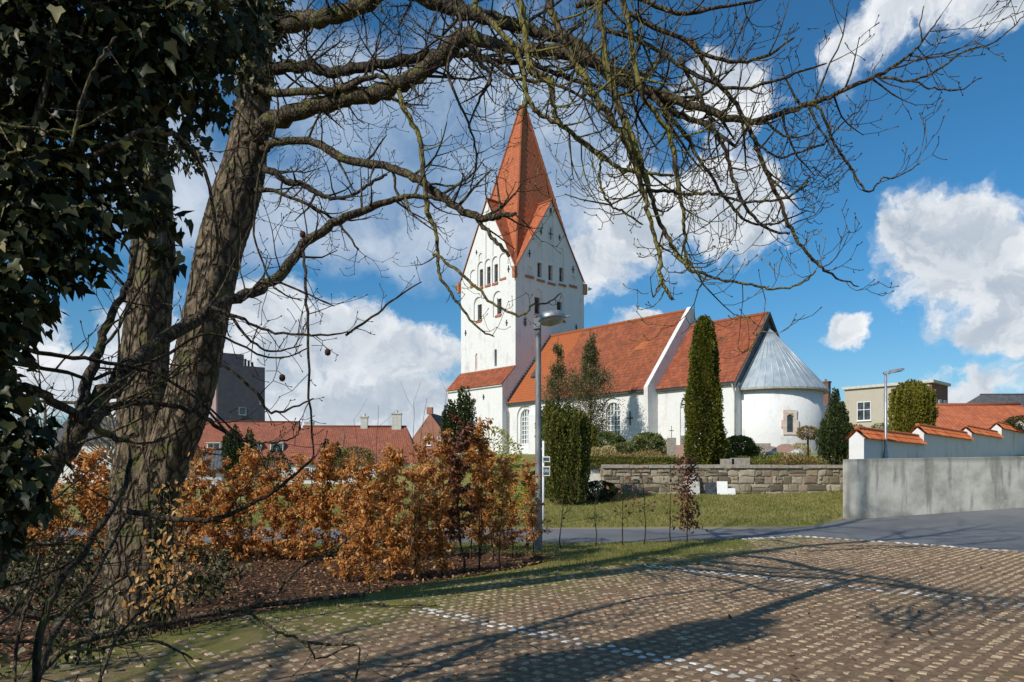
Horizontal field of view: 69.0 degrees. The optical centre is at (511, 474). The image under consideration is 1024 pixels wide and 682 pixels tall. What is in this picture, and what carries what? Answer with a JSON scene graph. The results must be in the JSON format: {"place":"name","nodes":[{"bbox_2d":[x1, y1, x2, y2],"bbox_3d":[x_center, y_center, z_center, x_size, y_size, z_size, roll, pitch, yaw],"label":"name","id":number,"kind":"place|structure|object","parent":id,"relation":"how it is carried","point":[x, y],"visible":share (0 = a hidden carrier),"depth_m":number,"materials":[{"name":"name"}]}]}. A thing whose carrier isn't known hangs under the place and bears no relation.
{"place":"outdoors","nodes":[
{"label":"outdoors","id":0,"kind":"place"},
{"bbox_2d":[0,536,1023,681],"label":"parking surface","id":1,"kind":"object","parent":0,"point":[118,669],"visible":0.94,"depth_m":7.53,"materials":[{"name":"stone"}]},
{"bbox_2d":[0,488,408,681],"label":"bramble","id":2,"kind":"object","parent":1,"relation":"on","point":[47,664],"visible":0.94,"depth_m":4.90,"materials":[{"name":"brown plant"}]},
{"bbox_2d":[0,118,515,681],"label":"leaning tree","id":3,"kind":"object","parent":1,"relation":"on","point":[90,410],"visible":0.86,"depth_m":4.88,"materials":[{"name":"brown plant"}]},
{"bbox_2d":[216,593,365,615],"bbox_3d":[-2.622,1.539,8.949,1.952,0.078,0.121,0,0,-44],"label":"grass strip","id":4,"kind":"object","parent":1,"relation":"on","point":[298,601],"visible":0.76,"depth_m":9.03,"materials":[{"name":"plant"}]},
{"bbox_2d":[353,603,436,605],"bbox_3d":[-1.401,1.554,8.891,1.007,0.041,0.100,0,0,3],"label":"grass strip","id":5,"kind":"object","parent":1,"relation":"on","point":[390,604],"visible":1,"depth_m":8.86,"materials":[{"name":"plant"}]},
{"bbox_2d":[412,535,1023,681],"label":"parking marking","id":6,"kind":"object","parent":1,"relation":"on","point":[732,675],"visible":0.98,"depth_m":7.79,"materials":[{"name":"white paint"}]},
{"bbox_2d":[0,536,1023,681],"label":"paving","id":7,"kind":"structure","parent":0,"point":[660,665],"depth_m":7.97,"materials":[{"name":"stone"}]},
{"bbox_2d":[1,453,1023,575],"bbox_3d":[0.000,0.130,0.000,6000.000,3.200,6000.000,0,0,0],"label":"ground","id":8,"kind":"structure","parent":0,"point":[529,458],"depth_m":25.40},
{"bbox_2d":[3,364,86,455],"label":"bare tree","id":9,"kind":"object","parent":8,"relation":"on","point":[45,415],"visible":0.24,"depth_m":42.39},
{"bbox_2d":[49,376,115,461],"bbox_3d":[-18.762,-1.649,36.155,5.076,6.466,5.249,0,0,0],"label":"bare tree","id":10,"kind":"object","parent":8,"relation":"on","point":[111,416],"visible":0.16,"depth_m":35.04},
{"bbox_2d":[53,417,115,482],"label":"pale house","id":11,"kind":"structure","parent":8,"relation":"on","point":[59,437],"depth_m":90.00,"materials":[{"name":"paint"}]},
{"bbox_2d":[66,364,115,470],"bbox_3d":[-20.904,-2.242,39.540,5.704,7.650,5.729,0,0,0],"label":"bare tree","id":12,"kind":"object","parent":8,"relation":"on","point":[107,441],"visible":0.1,"depth_m":39.73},
{"bbox_2d":[0,0,283,590],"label":"ivy tree","id":13,"kind":"object","parent":8,"relation":"on","point":[47,217],"visible":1,"depth_m":3.51,"materials":[{"name":"green plant"}]},
{"bbox_2d":[185,448,226,487],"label":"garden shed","id":14,"kind":"structure","parent":8,"relation":"on","point":[216,460],"depth_m":70.48,"materials":[{"name":"wood"}]},
{"bbox_2d":[220,423,247,481],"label":"columnar yew","id":15,"kind":"object","parent":8,"relation":"on","point":[228,441],"visible":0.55,"depth_m":61.58,"materials":[{"name":"green plant"}]},
{"bbox_2d":[210,353,264,420],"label":"tower block","id":16,"kind":"structure","parent":8,"relation":"on","point":[232,392],"depth_m":201.97,"materials":[{"name":"concrete"}]},
{"bbox_2d":[197,421,300,480],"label":"terraced house","id":17,"kind":"structure","parent":8,"relation":"on","point":[262,432],"depth_m":114.37,"materials":[{"name":"tile"}]},
{"bbox_2d":[244,427,257,481],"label":"columnar yew","id":18,"kind":"object","parent":8,"relation":"on","point":[251,436],"visible":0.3,"depth_m":61.91,"materials":[{"name":"green plant"}]},
{"bbox_2d":[254,444,294,480],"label":"pointed conifer","id":19,"kind":"object","parent":8,"relation":"on","point":[269,454],"visible":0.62,"depth_m":54.82,"materials":[{"name":"green plant"}]},
{"bbox_2d":[0,552,551,666],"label":"planting bed","id":20,"kind":"object","parent":8,"relation":"on","point":[290,595],"visible":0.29,"depth_m":11.85,"materials":[{"name":"brown soil"}]},
{"bbox_2d":[26,449,77,561],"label":"beech plant","id":21,"kind":"object","parent":20,"relation":"on","point":[57,502],"visible":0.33,"depth_m":14.62,"materials":[{"name":"orange plant"}]},
{"bbox_2d":[62,447,102,550],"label":"beech plant","id":22,"kind":"object","parent":20,"relation":"on","point":[79,507],"visible":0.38,"depth_m":14.97,"materials":[{"name":"orange plant"}]},
{"bbox_2d":[72,444,111,558],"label":"beech plant","id":23,"kind":"object","parent":20,"relation":"on","point":[88,463],"visible":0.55,"depth_m":14.75,"materials":[{"name":"orange plant"}]},
{"bbox_2d":[79,464,110,551],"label":"beech plant","id":24,"kind":"object","parent":20,"relation":"on","point":[104,505],"visible":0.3,"depth_m":14.62,"materials":[{"name":"orange plant"}]},
{"bbox_2d":[0,533,251,677],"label":"undergrowth","id":25,"kind":"object","parent":20,"relation":"on","point":[207,582],"visible":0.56,"depth_m":9.02,"materials":[{"name":"green plant"}]},
{"bbox_2d":[107,452,202,638],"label":"beech shoots","id":26,"kind":"object","parent":20,"relation":"on","point":[172,595],"visible":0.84,"depth_m":7.42,"materials":[{"name":"orange plant"}]},
{"bbox_2d":[173,460,203,560],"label":"beech plant","id":27,"kind":"object","parent":20,"relation":"on","point":[179,530],"visible":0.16,"depth_m":14.81,"materials":[{"name":"orange plant"}]},
{"bbox_2d":[175,443,219,562],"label":"beech plant","id":28,"kind":"object","parent":20,"relation":"on","point":[196,527],"visible":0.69,"depth_m":14.52,"materials":[{"name":"orange plant"}]},
{"bbox_2d":[193,467,241,560],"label":"beech plant","id":29,"kind":"object","parent":20,"relation":"on","point":[222,506],"visible":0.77,"depth_m":14.52,"materials":[{"name":"orange plant"}]},
{"bbox_2d":[208,454,259,560],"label":"beech plant","id":30,"kind":"object","parent":20,"relation":"on","point":[228,495],"visible":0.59,"depth_m":14.78,"materials":[{"name":"orange plant"}]},
{"bbox_2d":[232,443,282,561],"bbox_3d":[-5.060,0.600,14.846,1.025,2.477,1.047,0,0,1],"label":"beech plant","id":31,"kind":"object","parent":20,"relation":"on","point":[251,466],"visible":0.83,"depth_m":14.77,"materials":[{"name":"orange plant"}]},
{"bbox_2d":[250,467,294,561],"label":"beech plant","id":32,"kind":"object","parent":20,"relation":"on","point":[270,512],"visible":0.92,"depth_m":14.66,"materials":[{"name":"orange plant"}]},
{"bbox_2d":[268,461,315,559],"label":"beech plant","id":33,"kind":"object","parent":20,"relation":"on","point":[289,497],"visible":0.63,"depth_m":14.80,"materials":[{"name":"orange plant"}]},
{"bbox_2d":[275,452,330,561],"bbox_3d":[-4.057,0.698,14.659,0.924,2.272,0.936,0,0,26],"label":"beech plant","id":34,"kind":"object","parent":20,"relation":"on","point":[300,543],"visible":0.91,"depth_m":14.55,"materials":[{"name":"orange plant"}]},
{"bbox_2d":[300,441,351,559],"bbox_3d":[-3.618,0.596,14.632,1.063,2.503,0.818,0,0,-29],"label":"beech plant","id":35,"kind":"object","parent":20,"relation":"on","point":[328,456],"visible":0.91,"depth_m":14.60,"materials":[{"name":"orange plant"}]},
{"bbox_2d":[319,452,363,557],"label":"beech plant","id":36,"kind":"object","parent":20,"relation":"on","point":[349,465],"visible":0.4,"depth_m":14.91,"materials":[{"name":"orange plant"}]},
{"bbox_2d":[319,467,373,581],"bbox_3d":[-2.601,0.847,11.994,0.832,1.944,0.843,0,0,45],"label":"beech plant","id":37,"kind":"object","parent":20,"relation":"on","point":[352,560],"visible":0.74,"depth_m":11.91,"materials":[{"name":"orange plant"}]},
{"bbox_2d":[342,461,379,549],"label":"beech plant","id":38,"kind":"object","parent":20,"relation":"on","point":[366,469],"visible":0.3,"depth_m":14.58,"materials":[{"name":"orange plant"}]},
{"bbox_2d":[344,479,394,592],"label":"beech plant","id":39,"kind":"object","parent":20,"relation":"on","point":[368,511],"visible":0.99,"depth_m":10.77,"materials":[{"name":"orange plant"}]},
{"bbox_2d":[365,452,402,557],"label":"beech plant","id":40,"kind":"object","parent":20,"relation":"on","point":[383,499],"visible":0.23,"depth_m":14.87,"materials":[{"name":"orange plant"}]},
{"bbox_2d":[366,462,413,581],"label":"beech plant","id":41,"kind":"object","parent":20,"relation":"on","point":[390,533],"visible":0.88,"depth_m":11.86,"materials":[{"name":"orange plant"}]},
{"bbox_2d":[374,442,424,561],"bbox_3d":[-2.216,0.598,14.784,1.068,2.481,1.092,0,0,-2],"label":"beech plant","id":42,"kind":"object","parent":20,"relation":"on","point":[399,460],"visible":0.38,"depth_m":14.75,"materials":[{"name":"orange plant"}]},
{"bbox_2d":[397,456,443,577],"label":"beech plant","id":43,"kind":"object","parent":20,"relation":"on","point":[419,475],"visible":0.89,"depth_m":12.35,"materials":[{"name":"orange plant"}]},
{"bbox_2d":[409,432,445,556],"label":"beech plant","id":44,"kind":"object","parent":20,"relation":"on","point":[428,437],"visible":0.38,"depth_m":14.78,"materials":[{"name":"orange plant"}]},
{"bbox_2d":[411,449,458,575],"bbox_3d":[-1.294,0.685,12.566,0.808,2.284,0.824,0,0,-1],"label":"beech plant","id":45,"kind":"object","parent":20,"relation":"on","point":[441,503],"visible":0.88,"depth_m":12.49,"materials":[{"name":"orange plant"}]},
{"bbox_2d":[427,428,461,554],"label":"beech plant","id":46,"kind":"object","parent":20,"relation":"on","point":[438,449],"visible":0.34,"depth_m":14.66,"materials":[{"name":"orange plant"}]},
{"bbox_2d":[440,442,470,560],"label":"beech plant","id":47,"kind":"object","parent":20,"relation":"on","point":[450,502],"visible":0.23,"depth_m":14.66,"materials":[{"name":"brown plant"}]},
{"bbox_2d":[436,413,488,572],"bbox_3d":[-0.899,0.378,13.003,0.979,2.916,0.859,0,0,22],"label":"beech plant","id":48,"kind":"object","parent":20,"relation":"on","point":[466,428],"visible":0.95,"depth_m":12.97,"materials":[{"name":"brown plant"}]},
{"bbox_2d":[457,443,494,558],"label":"beech plant","id":49,"kind":"object","parent":20,"relation":"on","point":[473,472],"visible":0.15,"depth_m":14.93,"materials":[{"name":"brown plant"}]},
{"bbox_2d":[459,417,503,568],"bbox_3d":[-0.540,0.401,13.484,0.838,2.862,0.782,0,0,12],"label":"beech plant","id":50,"kind":"object","parent":20,"relation":"on","point":[480,456],"visible":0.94,"depth_m":13.40,"materials":[{"name":"brown plant"}]},
{"bbox_2d":[470,447,508,562],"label":"beech plant","id":51,"kind":"object","parent":20,"relation":"on","point":[489,489],"visible":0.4,"depth_m":14.48,"materials":[{"name":"brown plant"}]},
{"bbox_2d":[480,457,522,567],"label":"beech plant","id":52,"kind":"object","parent":20,"relation":"on","point":[500,544],"visible":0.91,"depth_m":13.68,"materials":[{"name":"orange plant"}]},
{"bbox_2d":[494,455,530,558],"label":"beech plant","id":53,"kind":"object","parent":20,"relation":"on","point":[512,505],"visible":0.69,"depth_m":14.83,"materials":[{"name":"orange plant"}]},
{"bbox_2d":[35,0,1023,642],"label":"bare tree","id":54,"kind":"object","parent":20,"relation":"on","point":[257,120],"visible":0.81,"depth_m":6.75,"materials":[{"name":"brown plant"}]},
{"bbox_2d":[512,459,552,555],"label":"beech plant","id":55,"kind":"object","parent":20,"relation":"on","point":[533,519],"visible":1,"depth_m":14.56,"materials":[{"name":"orange plant"}]},
{"bbox_2d":[279,410,420,483],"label":"house","id":56,"kind":"structure","parent":8,"relation":"on","point":[393,434],"depth_m":86.19,"materials":[{"name":"tile"}]},
{"bbox_2d":[334,446,375,478],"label":"shrub","id":57,"kind":"object","parent":8,"relation":"on","point":[344,452],"visible":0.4,"depth_m":54.56,"materials":[{"name":"green plant"}]},
{"bbox_2d":[29,538,752,630],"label":"grass","id":58,"kind":"structure","parent":8,"relation":"on","point":[602,547],"depth_m":14.58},
{"bbox_2d":[412,407,445,460],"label":"gabled house","id":59,"kind":"structure","parent":8,"relation":"on","point":[435,428],"depth_m":108.58,"materials":[{"name":"red brick"}]},
{"bbox_2d":[439,398,457,457],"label":"columnar yew","id":60,"kind":"object","parent":8,"relation":"on","point":[447,422],"visible":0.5,"depth_m":39.80,"materials":[{"name":"green plant"}]},
{"bbox_2d":[453,386,476,458],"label":"columnar yew","id":61,"kind":"object","parent":8,"relation":"on","point":[463,404],"visible":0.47,"depth_m":39.78,"materials":[{"name":"green plant"}]},
{"bbox_2d":[466,425,523,492],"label":"yellow shrub","id":62,"kind":"object","parent":8,"relation":"on","point":[502,433],"visible":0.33,"depth_m":16.01,"materials":[{"name":"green plant"}]},
{"bbox_2d":[175,490,842,527],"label":"lawn grass","id":63,"kind":"structure","parent":8,"relation":"on","point":[608,517],"depth_m":25.84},
{"bbox_2d":[0,498,1018,681],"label":"leaf litter","id":64,"kind":"object","parent":8,"relation":"on","point":[308,568],"visible":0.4,"depth_m":11.42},
{"bbox_2d":[542,441,549,524],"bbox_3d":[1.040,0.316,22.851,0.241,2.700,0.104,0,0,21],"label":"sign post","id":65,"kind":"object","parent":8,"relation":"on","point":[545,470],"visible":0.98,"depth_m":22.84,"materials":[{"name":"metal"}]},
{"bbox_2d":[533,310,569,550],"bbox_3d":[0.816,-0.814,15.578,0.645,5.228,0.574,0,0,-41],"label":"street lamp","id":66,"kind":"object","parent":8,"relation":"on","point":[551,317],"visible":0.98,"depth_m":15.54,"materials":[{"name":"metal"}]},
{"bbox_2d":[534,339,582,410],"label":"holly tree","id":67,"kind":"object","parent":8,"relation":"on","point":[555,380],"visible":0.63,"depth_m":55.80,"materials":[{"name":"green plant"}]},
{"bbox_2d":[551,471,576,547],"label":"sapling","id":68,"kind":"object","parent":8,"relation":"on","point":[573,484],"visible":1,"depth_m":16.21,"materials":[{"name":"brown plant"}]},
{"bbox_2d":[541,402,592,504],"bbox_3d":[2.019,-0.705,27.522,1.886,3.931,1.722,0,0,0],"label":"columnar yew","id":69,"kind":"object","parent":8,"relation":"on","point":[567,435],"visible":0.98,"depth_m":27.10,"materials":[{"name":"green plant"}]},
{"bbox_2d":[556,331,624,432],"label":"holly tree","id":70,"kind":"object","parent":8,"relation":"on","point":[593,374],"visible":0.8,"depth_m":54.99,"materials":[{"name":"green plant"}]},
{"bbox_2d":[577,467,603,492],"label":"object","id":71,"kind":"structure","parent":8,"relation":"on","point":[595,474],"depth_m":31.34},
{"bbox_2d":[580,480,623,500],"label":"shrub","id":72,"kind":"object","parent":8,"relation":"on","point":[603,490],"visible":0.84,"depth_m":28.19,"materials":[{"name":"green plant"}]},
{"bbox_2d":[585,430,628,451],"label":"rhododendron","id":73,"kind":"object","parent":8,"relation":"on","point":[607,438],"visible":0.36,"depth_m":40.37,"materials":[{"name":"green plant"}]},
{"bbox_2d":[608,442,635,453],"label":"shrub","id":74,"kind":"object","parent":8,"relation":"on","point":[628,447],"visible":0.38,"depth_m":38.62,"materials":[{"name":"green plant"}]},
{"bbox_2d":[606,467,646,545],"bbox_3d":[2.626,0.719,16.707,0.911,1.863,0.457,0,0,-25],"label":"sapling","id":75,"kind":"object","parent":8,"relation":"on","point":[618,496],"visible":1,"depth_m":16.69,"materials":[{"name":"brown plant"}]},
{"bbox_2d":[446,83,828,454],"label":"church","id":76,"kind":"structure","parent":8,"relation":"on","point":[775,388],"depth_m":68.94,"materials":[{"name":"paint"}]},
{"bbox_2d":[522,409,529,443],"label":"window","id":77,"kind":"structure","parent":76,"relation":"in","point":[525,414],"depth_m":68.21,"materials":[{"name":"glass"}]},
{"bbox_2d":[607,403,619,433],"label":"window","id":78,"kind":"structure","parent":76,"relation":"in","point":[615,427],"depth_m":60.52,"materials":[{"name":"glass"}]},
{"bbox_2d":[781,410,798,434],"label":"apse window","id":79,"kind":"structure","parent":76,"relation":"in","point":[789,423],"depth_m":52.52,"materials":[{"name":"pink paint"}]},
{"bbox_2d":[589,456,685,467],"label":"box hedge","id":80,"kind":"object","parent":8,"relation":"on","point":[667,460],"visible":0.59,"depth_m":31.31,"materials":[{"name":"green plant"}]},
{"bbox_2d":[593,449,682,464],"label":"heather","id":81,"kind":"object","parent":8,"relation":"on","point":[645,453],"visible":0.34,"depth_m":34.61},
{"bbox_2d":[628,467,656,542],"bbox_3d":[2.999,0.722,17.001,0.671,1.860,0.433,0,0,10],"label":"sapling","id":82,"kind":"object","parent":8,"relation":"on","point":[635,471],"visible":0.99,"depth_m":17.00,"materials":[{"name":"brown plant"}]},
{"bbox_2d":[628,432,666,453],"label":"rhododendron","id":83,"kind":"object","parent":8,"relation":"on","point":[645,439],"visible":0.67,"depth_m":39.39,"materials":[{"name":"green plant"}]},
{"bbox_2d":[660,457,681,541],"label":"sapling","id":84,"kind":"object","parent":8,"relation":"on","point":[669,513],"visible":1,"depth_m":17.51,"materials":[{"name":"brown plant"}]},
{"bbox_2d":[667,438,675,456],"bbox_3d":[8.171,-1.198,38.150,0.420,1.350,0.300,0,0,1],"label":"gravestone","id":85,"kind":"object","parent":8,"relation":"on","point":[671,445],"visible":0.57,"depth_m":38.00,"materials":[{"name":"stone"}]},
{"bbox_2d":[671,444,707,541],"bbox_3d":[4.183,0.445,17.659,0.872,2.414,0.853,0,0,-33],"label":"sapling","id":86,"kind":"object","parent":8,"relation":"on","point":[687,490],"visible":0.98,"depth_m":17.62,"materials":[{"name":"brown plant"}]},
{"bbox_2d":[680,315,731,463],"bbox_3d":[8.284,-3.571,32.339,2.066,6.710,2.028,0,0,-45],"label":"thuja tree","id":87,"kind":"object","parent":8,"relation":"on","point":[703,357],"visible":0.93,"depth_m":31.82,"materials":[{"name":"green plant"}]},
{"bbox_2d":[598,464,842,493],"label":"retaining wall","id":88,"kind":"structure","parent":8,"relation":"on","point":[763,479],"depth_m":30.43,"materials":[{"name":"stone"}]},
{"bbox_2d":[717,481,727,494],"bbox_3d":[8.524,0.598,30.173,0.420,0.650,0.040,0,-14,7],"label":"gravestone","id":89,"kind":"object","parent":8,"relation":"on","point":[722,487],"visible":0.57,"depth_m":30.17,"materials":[{"name":"stone"}]},
{"bbox_2d":[725,435,764,464],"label":"shrub","id":90,"kind":"object","parent":8,"relation":"on","point":[748,447],"visible":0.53,"depth_m":34.42,"materials":[{"name":"green plant"}]},
{"bbox_2d":[707,451,825,464],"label":"heather","id":91,"kind":"object","parent":8,"relation":"on","point":[762,459],"visible":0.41,"depth_m":32.60,"materials":[{"name":"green plant"}]},
{"bbox_2d":[764,454,828,464],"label":"heather","id":92,"kind":"object","parent":8,"relation":"on","point":[794,460],"visible":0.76,"depth_m":31.88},
{"bbox_2d":[795,425,817,456],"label":"topiary tree","id":93,"kind":"object","parent":8,"relation":"on","point":[811,429],"visible":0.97,"depth_m":34.88,"materials":[{"name":"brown plant"}]},
{"bbox_2d":[822,379,838,426],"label":"chimney","id":94,"kind":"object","parent":8,"relation":"on","point":[827,395],"depth_m":94.76,"materials":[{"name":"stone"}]},
{"bbox_2d":[815,387,853,464],"bbox_3d":[14.724,-2.128,33.986,1.651,3.797,1.517,0,0,0],"label":"columnar yew","id":95,"kind":"object","parent":8,"relation":"on","point":[836,430],"visible":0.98,"depth_m":33.71,"materials":[{"name":"green plant"}]},
{"bbox_2d":[844,426,927,458],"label":"churchyard wall","id":96,"kind":"structure","parent":8,"relation":"on","point":[866,442],"depth_m":28.31,"materials":[{"name":"paint"}]},
{"bbox_2d":[883,368,904,458],"bbox_3d":[14.502,-1.481,28.300,0.789,5.113,0.260,0,0,0],"label":"street lamp","id":97,"kind":"object","parent":8,"relation":"on","point":[885,453],"visible":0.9,"depth_m":28.26,"materials":[{"name":"metal"}]},
{"bbox_2d":[842,379,950,428],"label":"office building","id":98,"kind":"structure","parent":8,"relation":"on","point":[864,404],"depth_m":82.29,"materials":[{"name":"paint"}]},
{"bbox_2d":[856,401,871,421],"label":"window","id":99,"kind":"structure","parent":98,"relation":"in","point":[863,408],"depth_m":82.80,"materials":[{"name":"white paint"}]},
{"bbox_2d":[887,378,938,432],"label":"round tree","id":100,"kind":"object","parent":8,"relation":"on","point":[911,405],"visible":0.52,"depth_m":41.33,"materials":[{"name":"green plant"}]},
{"bbox_2d":[843,456,1023,518],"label":"concrete wall","id":101,"kind":"structure","parent":8,"relation":"on","point":[886,487],"depth_m":24.44,"materials":[{"name":"concrete"}]},
{"bbox_2d":[908,423,974,457],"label":"churchyard wall","id":102,"kind":"structure","parent":8,"relation":"on","point":[942,442],"depth_m":34.76,"materials":[{"name":"paint"}]},
{"bbox_2d":[934,403,1023,429],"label":"tiled barn","id":103,"kind":"structure","parent":8,"relation":"on","point":[957,416],"depth_m":55.09,"materials":[{"name":"tile"}]},
{"bbox_2d":[961,424,1004,456],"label":"churchyard wall","id":104,"kind":"structure","parent":8,"relation":"on","point":[986,443],"depth_m":40.93,"materials":[{"name":"paint"}]},
{"bbox_2d":[967,393,1023,405],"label":"roof","id":105,"kind":"structure","parent":8,"relation":"on","point":[999,398],"depth_m":95.18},
{"bbox_2d":[989,421,1023,456],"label":"churchyard wall","id":106,"kind":"structure","parent":8,"relation":"on","point":[1013,443],"depth_m":46.11,"materials":[{"name":"paint"}]},
{"bbox_2d":[1003,415,1023,431],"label":"shrub","id":107,"kind":"object","parent":8,"relation":"on","point":[1009,420],"visible":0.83,"depth_m":46.89,"materials":[{"name":"green plant"}]},
{"bbox_2d":[5,0,1023,469],"label":"sky","id":108,"kind":"structure","parent":0,"point":[949,233],"materials":[{"name":"blue"}]},
{"bbox_2d":[36,507,1023,551],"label":"road","id":109,"kind":"structure","parent":0,"point":[1000,529],"depth_m":20.41,"materials":[{"name":"asphalt"}]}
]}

